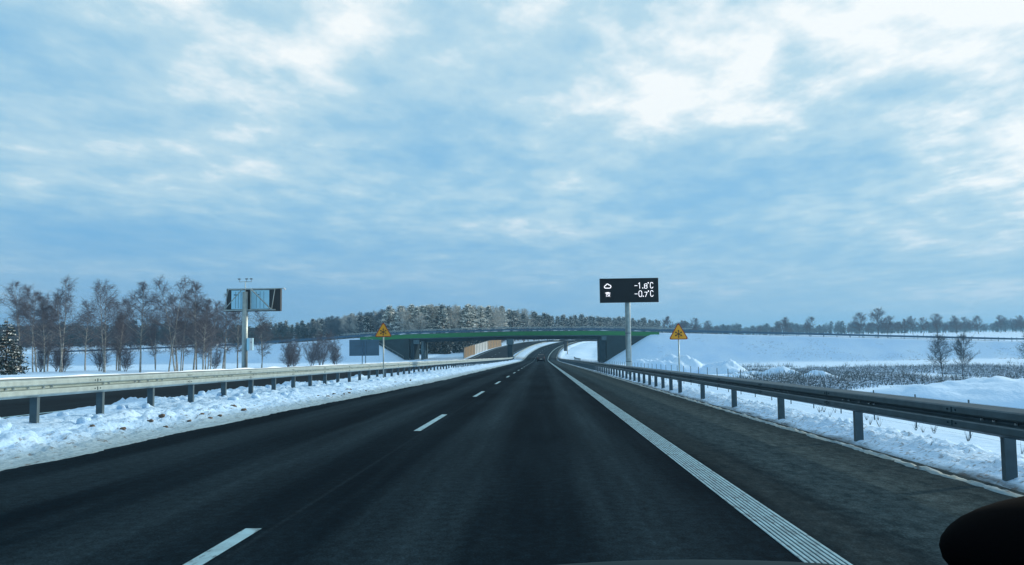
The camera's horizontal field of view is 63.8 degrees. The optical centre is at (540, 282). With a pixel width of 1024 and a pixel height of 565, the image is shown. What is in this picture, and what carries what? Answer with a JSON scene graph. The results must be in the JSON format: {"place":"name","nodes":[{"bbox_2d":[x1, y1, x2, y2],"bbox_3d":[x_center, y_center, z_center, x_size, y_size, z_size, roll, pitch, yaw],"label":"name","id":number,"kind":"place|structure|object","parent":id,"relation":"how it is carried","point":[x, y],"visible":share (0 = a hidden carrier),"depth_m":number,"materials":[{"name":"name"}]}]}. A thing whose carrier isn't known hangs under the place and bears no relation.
{"place":"outdoors","nodes":[
{"label":"outdoors","id":0,"kind":"place"},
{"bbox_2d":[0,339,578,418],"bbox_3d":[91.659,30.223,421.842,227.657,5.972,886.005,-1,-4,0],"label":"opposite road","id":1,"kind":"structure","parent":0,"point":[16,407],"depth_m":29.08,"materials":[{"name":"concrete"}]},
{"bbox_2d":[0,339,1023,564],"bbox_3d":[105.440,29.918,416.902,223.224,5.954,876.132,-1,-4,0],"label":"road","id":2,"kind":"structure","parent":0,"point":[535,462],"depth_m":7.89,"materials":[{"name":"asphalt"}]},
{"bbox_2d":[183,528,261,564],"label":"lane marking","id":3,"kind":"object","parent":2,"relation":"on","point":[215,551],"visible":1,"depth_m":5.47,"materials":[{"name":"paint"}]},
{"bbox_2d":[414,414,446,430],"bbox_3d":[-2.112,2.715,16.048,0.120,0.095,4.000,-1,-4,0],"label":"lane marking","id":4,"kind":"object","parent":2,"relation":"on","point":[430,423],"visible":1,"depth_m":15.59,"materials":[{"name":"paint"}]},
{"bbox_2d":[547,341,851,564],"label":"edge line","id":5,"kind":"object","parent":2,"relation":"on","point":[600,398],"visible":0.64,"depth_m":7.16,"materials":[{"name":"paint"}]},
{"bbox_2d":[561,496,1023,564],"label":"car","id":6,"kind":"object","parent":2,"relation":"on","point":[991,534],"visible":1,"depth_m":0.53,"materials":[{"name":"black paint"}]},
{"bbox_2d":[0,330,1023,454],"bbox_3d":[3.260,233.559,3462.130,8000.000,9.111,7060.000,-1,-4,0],"label":"ground","id":7,"kind":"structure","parent":0,"point":[704,349],"depth_m":237.72,"materials":[{"name":"snow"}]},
{"bbox_2d":[0,318,31,374],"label":"snowy pine","id":8,"kind":"object","parent":7,"relation":"on","point":[6,366],"visible":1,"depth_m":64.75,"materials":[{"name":"green plant"}]},
{"bbox_2d":[0,280,41,370],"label":"birch tree","id":9,"kind":"object","parent":7,"relation":"on","point":[17,316],"visible":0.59,"depth_m":86.10,"materials":[{"name":"brown plant"}]},
{"bbox_2d":[3,284,62,371],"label":"birch tree","id":10,"kind":"object","parent":7,"relation":"on","point":[21,304],"visible":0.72,"depth_m":82.12,"materials":[{"name":"brown plant"}]},
{"bbox_2d":[30,338,54,371],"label":"bare shrub","id":11,"kind":"object","parent":7,"relation":"on","point":[40,354],"visible":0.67,"depth_m":87.46,"materials":[{"name":"brown plant"}]},
{"bbox_2d":[24,295,62,371],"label":"birch tree","id":12,"kind":"object","parent":7,"relation":"on","point":[40,299],"visible":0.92,"depth_m":77.61,"materials":[{"name":"brown plant"}]},
{"bbox_2d":[26,293,74,370],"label":"birch tree","id":13,"kind":"object","parent":7,"relation":"on","point":[51,322],"visible":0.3,"depth_m":94.61,"materials":[{"name":"brown plant"}]},
{"bbox_2d":[46,341,67,371],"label":"bare shrub","id":14,"kind":"object","parent":7,"relation":"on","point":[56,364],"visible":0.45,"depth_m":87.97,"materials":[{"name":"brown plant"}]},
{"bbox_2d":[52,344,75,371],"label":"bare shrub","id":15,"kind":"object","parent":7,"relation":"on","point":[66,360],"visible":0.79,"depth_m":78.65,"materials":[{"name":"brown plant"}]},
{"bbox_2d":[38,274,92,371],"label":"birch tree","id":16,"kind":"object","parent":7,"relation":"on","point":[66,311],"visible":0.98,"depth_m":77.28,"materials":[{"name":"brown plant"}]},
{"bbox_2d":[67,299,109,369],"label":"birch tree","id":17,"kind":"object","parent":7,"relation":"on","point":[86,328],"visible":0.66,"depth_m":93.89,"materials":[{"name":"brown plant"}]},
{"bbox_2d":[72,278,130,372],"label":"birch tree","id":18,"kind":"object","parent":7,"relation":"on","point":[106,309],"visible":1,"depth_m":75.65,"materials":[{"name":"brown plant"}]},
{"bbox_2d":[87,336,115,370],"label":"bare shrub","id":19,"kind":"object","parent":7,"relation":"on","point":[99,358],"visible":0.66,"depth_m":80.86,"materials":[{"name":"brown plant"}]},
{"bbox_2d":[99,299,136,370],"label":"birch tree","id":20,"kind":"object","parent":7,"relation":"on","point":[121,332],"visible":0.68,"depth_m":83.51,"materials":[{"name":"brown plant"}]},
{"bbox_2d":[98,295,139,369],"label":"birch tree","id":21,"kind":"object","parent":7,"relation":"on","point":[117,313],"visible":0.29,"depth_m":92.30,"materials":[{"name":"brown plant"}]},
{"bbox_2d":[109,316,137,365],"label":"birch tree","id":22,"kind":"object","parent":7,"relation":"on","point":[120,336],"visible":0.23,"depth_m":87.71,"materials":[{"name":"brown plant"}]},
{"bbox_2d":[114,343,135,370],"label":"bare shrub","id":23,"kind":"object","parent":7,"relation":"on","point":[125,360],"visible":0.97,"depth_m":81.15,"materials":[{"name":"brown plant"}]},
{"bbox_2d":[117,281,169,371],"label":"birch tree","id":24,"kind":"object","parent":7,"relation":"on","point":[138,293],"visible":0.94,"depth_m":74.69,"materials":[{"name":"brown plant"}]},
{"bbox_2d":[137,315,166,369],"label":"birch tree","id":25,"kind":"object","parent":7,"relation":"on","point":[154,344],"visible":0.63,"depth_m":89.49,"materials":[{"name":"brown plant"}]},
{"bbox_2d":[0,319,318,346],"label":"distant wood","id":26,"kind":"object","parent":7,"relation":"on","point":[282,329],"visible":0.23,"depth_m":453.82,"materials":[{"name":"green plant"}]},
{"bbox_2d":[138,275,200,371],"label":"birch tree","id":27,"kind":"object","parent":7,"relation":"on","point":[168,321],"visible":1,"depth_m":73.68,"materials":[{"name":"brown plant"}]},
{"bbox_2d":[155,295,188,370],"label":"birch tree","id":28,"kind":"object","parent":7,"relation":"on","point":[175,353],"visible":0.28,"depth_m":83.71,"materials":[{"name":"brown plant"}]},
{"bbox_2d":[165,294,202,370],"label":"birch tree","id":29,"kind":"object","parent":7,"relation":"on","point":[183,345],"visible":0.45,"depth_m":79.85,"materials":[{"name":"brown plant"}]},
{"bbox_2d":[174,300,211,369],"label":"birch tree","id":30,"kind":"object","parent":7,"relation":"on","point":[194,335],"visible":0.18,"depth_m":91.72,"materials":[{"name":"brown plant"}]},
{"bbox_2d":[170,279,219,369],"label":"birch tree","id":31,"kind":"object","parent":7,"relation":"on","point":[196,287],"visible":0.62,"depth_m":76.83,"materials":[{"name":"brown plant"}]},
{"bbox_2d":[184,298,223,369],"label":"birch tree","id":32,"kind":"object","parent":7,"relation":"on","point":[206,318],"visible":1,"depth_m":72.89,"materials":[{"name":"brown plant"}]},
{"bbox_2d":[189,313,219,369],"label":"birch tree","id":33,"kind":"object","parent":7,"relation":"on","point":[209,324],"visible":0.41,"depth_m":75.51,"materials":[{"name":"brown plant"}]},
{"bbox_2d":[194,300,233,368],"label":"birch tree","id":34,"kind":"object","parent":7,"relation":"on","point":[220,318],"visible":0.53,"depth_m":81.49,"materials":[{"name":"brown plant"}]},
{"bbox_2d":[207,345,223,368],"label":"bare shrub","id":35,"kind":"object","parent":7,"relation":"on","point":[216,359],"visible":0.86,"depth_m":92.41,"materials":[{"name":"brown plant"}]},
{"bbox_2d":[208,293,241,368],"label":"birch tree","id":36,"kind":"object","parent":7,"relation":"on","point":[225,342],"visible":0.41,"depth_m":93.58,"materials":[{"name":"brown plant"}]},
{"bbox_2d":[220,312,253,367],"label":"birch tree","id":37,"kind":"object","parent":7,"relation":"on","point":[237,340],"visible":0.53,"depth_m":89.83,"materials":[{"name":"brown plant"}]},
{"bbox_2d":[223,278,285,367],"bbox_3d":[-22.160,3.603,63.756,4.831,7.856,1.004,-1,-4,-1],"label":"message sign","id":38,"kind":"object","parent":7,"relation":"on","point":[245,301],"visible":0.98,"depth_m":63.98,"materials":[{"name":"metal"}]},
{"bbox_2d":[231,290,244,308],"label":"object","id":39,"kind":"structure","parent":38,"relation":"in","point":[236,303],"depth_m":64.02,"materials":[{"name":"metal"}]},
{"bbox_2d":[251,290,268,308],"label":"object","id":40,"kind":"structure","parent":38,"relation":"in","point":[256,303],"depth_m":64.03,"materials":[{"name":"metal"}]},
{"bbox_2d":[249,311,279,367],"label":"birch tree","id":41,"kind":"object","parent":7,"relation":"on","point":[261,348],"visible":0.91,"depth_m":90.00,"materials":[{"name":"brown plant"}]},
{"bbox_2d":[0,342,556,470],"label":"snow bank","id":42,"kind":"structure","parent":7,"relation":"on","point":[53,436],"depth_m":16.08,"materials":[{"name":"snow"}]},
{"bbox_2d":[76,417,90,423],"bbox_3d":[-7.619,2.311,13.679,0.220,0.161,0.205,-4,-5,44],"label":"snow clod","id":43,"kind":"object","parent":42,"relation":"on","point":[83,420],"visible":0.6,"depth_m":13.60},
{"bbox_2d":[0,342,544,422],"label":"guardrail","id":44,"kind":"object","parent":42,"relation":"on","point":[34,389],"visible":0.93,"depth_m":18.03,"materials":[{"name":"metal"}]},
{"bbox_2d":[278,331,301,366],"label":"bare shrub","id":45,"kind":"object","parent":7,"relation":"on","point":[290,357],"visible":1,"depth_m":90.93,"materials":[{"name":"brown plant"}]},
{"bbox_2d":[284,344,302,366],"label":"bare shrub","id":46,"kind":"object","parent":7,"relation":"on","point":[298,358],"visible":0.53,"depth_m":92.62,"materials":[{"name":"brown plant"}]},
{"bbox_2d":[302,336,321,365],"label":"bare shrub","id":47,"kind":"object","parent":7,"relation":"on","point":[312,360],"visible":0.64,"depth_m":111.32,"materials":[{"name":"brown plant"}]},
{"bbox_2d":[308,329,334,364],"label":"bare shrub","id":48,"kind":"object","parent":7,"relation":"on","point":[320,356],"visible":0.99,"depth_m":109.36,"materials":[{"name":"brown plant"}]},
{"bbox_2d":[327,335,342,363],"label":"bare shrub","id":49,"kind":"object","parent":7,"relation":"on","point":[333,356],"visible":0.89,"depth_m":111.32,"materials":[{"name":"brown plant"}]},
{"bbox_2d":[349,339,378,363],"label":"sign board","id":50,"kind":"object","parent":7,"relation":"on","point":[362,348],"visible":0.86,"depth_m":149.58,"materials":[{"name":"blue metal"}]},
{"bbox_2d":[361,316,373,334],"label":"conifer","id":51,"kind":"object","parent":7,"relation":"on","point":[366,321],"visible":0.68,"depth_m":350.17,"materials":[{"name":"plant"}]},
{"bbox_2d":[375,323,390,377],"bbox_3d":[-7.981,3.689,41.683,0.812,3.290,0.098,-1,-4,-3],"label":"warning sign","id":52,"kind":"object","parent":7,"relation":"on","point":[383,331],"visible":0.96,"depth_m":41.72,"materials":[{"name":"metal"}]},
{"bbox_2d":[377,305,396,332],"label":"frosted pine","id":53,"kind":"object","parent":7,"relation":"on","point":[389,310],"visible":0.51,"depth_m":340.04,"materials":[{"name":"grey plant"}]},
{"bbox_2d":[390,305,409,334],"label":"frosted pine","id":54,"kind":"object","parent":7,"relation":"on","point":[397,318],"visible":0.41,"depth_m":331.65,"materials":[{"name":"grey plant"}]},
{"bbox_2d":[394,309,417,331],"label":"frosted tree","id":55,"kind":"object","parent":7,"relation":"on","point":[403,322],"visible":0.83,"depth_m":327.07,"materials":[{"name":"grey plant"}]},
{"bbox_2d":[407,306,427,331],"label":"frosted pine","id":56,"kind":"object","parent":7,"relation":"on","point":[415,310],"visible":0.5,"depth_m":332.15,"materials":[{"name":"grey plant"}]},
{"bbox_2d":[409,311,431,331],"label":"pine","id":57,"kind":"object","parent":7,"relation":"on","point":[421,320],"visible":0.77,"depth_m":328.50,"materials":[{"name":"grey plant"}]},
{"bbox_2d":[417,306,429,330],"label":"frosted pine","id":58,"kind":"object","parent":7,"relation":"on","point":[424,311],"visible":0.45,"depth_m":336.07,"materials":[{"name":"grey plant"}]},
{"bbox_2d":[426,304,440,330],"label":"frosted tree","id":59,"kind":"object","parent":7,"relation":"on","point":[432,314],"visible":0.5,"depth_m":339.18,"materials":[{"name":"grey plant"}]},
{"bbox_2d":[434,303,451,330],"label":"frosted pine","id":60,"kind":"object","parent":7,"relation":"on","point":[441,307],"visible":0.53,"depth_m":337.94,"materials":[{"name":"grey plant"}]},
{"bbox_2d":[435,309,452,332],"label":"frosted pine","id":61,"kind":"object","parent":7,"relation":"on","point":[444,316],"visible":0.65,"depth_m":334.50,"materials":[{"name":"grey plant"}]},
{"bbox_2d":[437,342,450,353],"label":"young spruce","id":62,"kind":"object","parent":7,"relation":"on","point":[444,348],"visible":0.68,"depth_m":284.58,"materials":[{"name":"plant"}]},
{"bbox_2d":[445,306,459,328],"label":"frosted tree","id":63,"kind":"object","parent":7,"relation":"on","point":[452,321],"visible":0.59,"depth_m":341.23,"materials":[{"name":"grey plant"}]},
{"bbox_2d":[452,328,465,352],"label":"young spruce","id":64,"kind":"object","parent":7,"relation":"on","point":[459,346],"visible":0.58,"depth_m":291.45,"materials":[{"name":"plant"}]},
{"bbox_2d":[458,304,477,342],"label":"frosted pine","id":65,"kind":"object","parent":7,"relation":"on","point":[467,308],"visible":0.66,"depth_m":347.22,"materials":[{"name":"grey plant"}]},
{"bbox_2d":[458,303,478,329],"bbox_3d":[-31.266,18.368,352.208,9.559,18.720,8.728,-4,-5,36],"label":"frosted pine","id":66,"kind":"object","parent":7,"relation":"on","point":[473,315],"visible":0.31,"depth_m":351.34,"materials":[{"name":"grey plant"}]},
{"bbox_2d":[473,306,489,331],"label":"frosted pine","id":67,"kind":"object","parent":7,"relation":"on","point":[480,311],"visible":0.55,"depth_m":361.32,"materials":[{"name":"grey plant"}]},
{"bbox_2d":[463,340,501,357],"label":"noise barrier","id":68,"kind":"object","parent":7,"relation":"on","point":[468,351],"visible":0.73,"depth_m":299.68,"materials":[{"name":"brown wood"}]},
{"bbox_2d":[482,306,496,331],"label":"frosted pine","id":69,"kind":"object","parent":7,"relation":"on","point":[487,312],"visible":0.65,"depth_m":383.74,"materials":[{"name":"grey plant"}]},
{"bbox_2d":[484,305,505,328],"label":"frosted tree","id":70,"kind":"object","parent":7,"relation":"on","point":[496,316],"visible":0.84,"depth_m":385.23,"materials":[{"name":"grey plant"}]},
{"bbox_2d":[490,307,507,328],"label":"frosted tree","id":71,"kind":"object","parent":7,"relation":"on","point":[500,321],"visible":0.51,"depth_m":396.07,"materials":[{"name":"grey plant"}]},
{"bbox_2d":[360,330,658,361],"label":"bridge","id":72,"kind":"structure","parent":7,"relation":"on","point":[610,344],"depth_m":244.55,"materials":[{"name":"concrete"}]},
{"bbox_2d":[38,327,1023,352],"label":"parapet rail","id":73,"kind":"object","parent":72,"relation":"attached to","point":[608,329],"visible":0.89,"depth_m":244.84,"materials":[{"name":"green metal"}]},
{"bbox_2d":[79,327,1016,352],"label":"parapet rail","id":74,"kind":"object","parent":72,"relation":"on","point":[576,327],"visible":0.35,"depth_m":256.16,"materials":[{"name":"grey metal"}]},
{"bbox_2d":[506,310,518,328],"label":"dark pine","id":75,"kind":"object","parent":7,"relation":"on","point":[512,317],"visible":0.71,"depth_m":412.72,"materials":[{"name":"green plant"}]},
{"bbox_2d":[518,312,529,341],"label":"dark pine","id":76,"kind":"object","parent":7,"relation":"on","point":[523,318],"visible":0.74,"depth_m":421.99,"materials":[{"name":"green plant"}]},
{"bbox_2d":[516,309,535,330],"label":"frosted tree","id":77,"kind":"object","parent":7,"relation":"on","point":[526,314],"visible":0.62,"depth_m":432.53,"materials":[{"name":"grey plant"}]},
{"bbox_2d":[544,340,596,341],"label":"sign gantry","id":78,"kind":"object","parent":7,"relation":"on","point":[566,340],"visible":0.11,"depth_m":343.88,"materials":[{"name":"grey"}]},
{"bbox_2d":[599,278,658,374],"bbox_3d":[6.594,3.590,61.064,4.340,7.789,0.793,-1,-4,1],"label":"message sign","id":79,"kind":"object","parent":7,"relation":"on","point":[627,291],"visible":0.98,"depth_m":60.90,"materials":[{"name":"metal"}]},
{"bbox_2d":[658,316,674,331],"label":"bare tree","id":80,"kind":"object","parent":7,"relation":"on","point":[667,321],"visible":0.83,"depth_m":429.49,"materials":[{"name":"grey plant"}]},
{"bbox_2d":[632,354,703,372],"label":"snow heap","id":81,"kind":"object","parent":7,"relation":"on","point":[670,360],"visible":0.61,"depth_m":117.20,"materials":[{"name":"snow"}]},
{"bbox_2d":[670,324,687,370],"bbox_3d":[6.473,3.640,38.466,0.842,3.437,0.098,-1,-4,4],"label":"warning sign","id":82,"kind":"object","parent":7,"relation":"on","point":[678,333],"visible":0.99,"depth_m":38.50,"materials":[{"name":"metal"}]},
{"bbox_2d":[689,318,702,332],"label":"bare tree","id":83,"kind":"object","parent":7,"relation":"on","point":[695,321],"visible":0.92,"depth_m":479.96,"materials":[{"name":"grey plant"}]},
{"bbox_2d":[699,359,746,373],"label":"snow heap","id":84,"kind":"object","parent":7,"relation":"on","point":[730,366],"visible":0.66,"depth_m":115.42,"materials":[{"name":"snow"}]},
{"bbox_2d":[756,366,799,376],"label":"snow heap","id":85,"kind":"object","parent":7,"relation":"on","point":[781,369],"visible":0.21,"depth_m":87.29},
{"bbox_2d":[776,317,790,335],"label":"bare tree","id":86,"kind":"object","parent":7,"relation":"on","point":[785,323],"visible":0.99,"depth_m":518.61,"materials":[{"name":"grey plant"}]},
{"bbox_2d":[556,341,1023,496],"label":"snow verge","id":87,"kind":"structure","parent":7,"relation":"on","point":[977,462],"depth_m":11.70,"materials":[{"name":"snow"}]},
{"bbox_2d":[557,341,1023,480],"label":"guardrail","id":88,"kind":"object","parent":87,"relation":"on","point":[1005,425],"visible":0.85,"depth_m":11.47,"materials":[{"name":"metal"}]},
{"bbox_2d":[578,359,1023,444],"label":"wire fence","id":89,"kind":"object","parent":7,"relation":"on","point":[790,383],"visible":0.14,"depth_m":30.89,"materials":[{"name":"metal"}]},
{"bbox_2d":[801,370,846,379],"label":"snow heap","id":90,"kind":"object","parent":7,"relation":"on","point":[816,372],"visible":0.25,"depth_m":77.29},
{"bbox_2d":[647,317,1023,334],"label":"distant wood","id":91,"kind":"object","parent":7,"relation":"on","point":[840,328],"visible":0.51,"depth_m":878.69,"materials":[{"name":"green plant"}]},
{"bbox_2d":[662,338,1020,389],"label":"grass tufts","id":92,"kind":"object","parent":7,"relation":"on","point":[880,355],"visible":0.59,"depth_m":237.88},
{"bbox_2d":[848,312,867,333],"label":"bare tree","id":93,"kind":"object","parent":7,"relation":"on","point":[857,321],"visible":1,"depth_m":429.11,"materials":[{"name":"grey plant"}]},
{"bbox_2d":[728,360,1023,389],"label":"dry scrub","id":94,"kind":"object","parent":7,"relation":"on","point":[857,378],"visible":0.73,"depth_m":80.93,"materials":[{"name":"plant"}]},
{"bbox_2d":[868,307,888,334],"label":"bare tree","id":95,"kind":"object","parent":7,"relation":"on","point":[877,314],"visible":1,"depth_m":422.71,"materials":[{"name":"grey plant"}]},
{"bbox_2d":[879,315,894,337],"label":"bare tree","id":96,"kind":"object","parent":7,"relation":"on","point":[890,318],"visible":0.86,"depth_m":438.74,"materials":[{"name":"grey plant"}]},
{"bbox_2d":[818,406,1023,453],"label":"dry weeds","id":97,"kind":"object","parent":7,"relation":"on","point":[968,439],"visible":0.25,"depth_m":19.17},
{"bbox_2d":[916,317,930,335],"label":"bare tree","id":98,"kind":"object","parent":7,"relation":"on","point":[922,320],"visible":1,"depth_m":468.26,"materials":[{"name":"grey plant"}]},
{"bbox_2d":[927,313,944,333],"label":"bare tree","id":99,"kind":"object","parent":7,"relation":"on","point":[936,319],"visible":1,"depth_m":438.85,"materials":[{"name":"grey plant"}]},
{"bbox_2d":[924,334,955,376],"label":"tree","id":100,"kind":"object","parent":7,"relation":"on","point":[936,349],"visible":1,"depth_m":76.66,"materials":[{"name":"grey plant"}]},
{"bbox_2d":[871,376,1023,408],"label":"snow heap","id":101,"kind":"object","parent":7,"relation":"on","point":[1002,391],"visible":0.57,"depth_m":33.84,"materials":[{"name":"snow"}]},
{"bbox_2d":[949,315,963,333],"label":"bare tree","id":102,"kind":"object","parent":7,"relation":"on","point":[955,320],"visible":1,"depth_m":519.56,"materials":[{"name":"grey plant"}]},
{"bbox_2d":[950,331,979,376],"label":"tree","id":103,"kind":"object","parent":7,"relation":"on","point":[961,355],"visible":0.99,"depth_m":78.39,"materials":[{"name":"grey plant"}]},
{"bbox_2d":[970,315,984,333],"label":"bare tree","id":104,"kind":"object","parent":7,"relation":"on","point":[978,325],"visible":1,"depth_m":498.94,"materials":[{"name":"grey plant"}]},
{"bbox_2d":[994,315,1006,332],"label":"bare tree","id":105,"kind":"object","parent":7,"relation":"on","point":[999,320],"visible":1,"depth_m":619.69,"materials":[{"name":"grey plant"}]},
{"bbox_2d":[0,0,1023,342],"label":"sky","id":106,"kind":"structure","parent":0,"point":[761,161],"materials":[{"name":"blue"}]},
{"bbox_2d":[166,332,1002,349],"bbox_3d":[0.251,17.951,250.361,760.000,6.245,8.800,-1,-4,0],"label":"overpass road","id":107,"kind":"structure","parent":0,"point":[704,333],"depth_m":250.71,"materials":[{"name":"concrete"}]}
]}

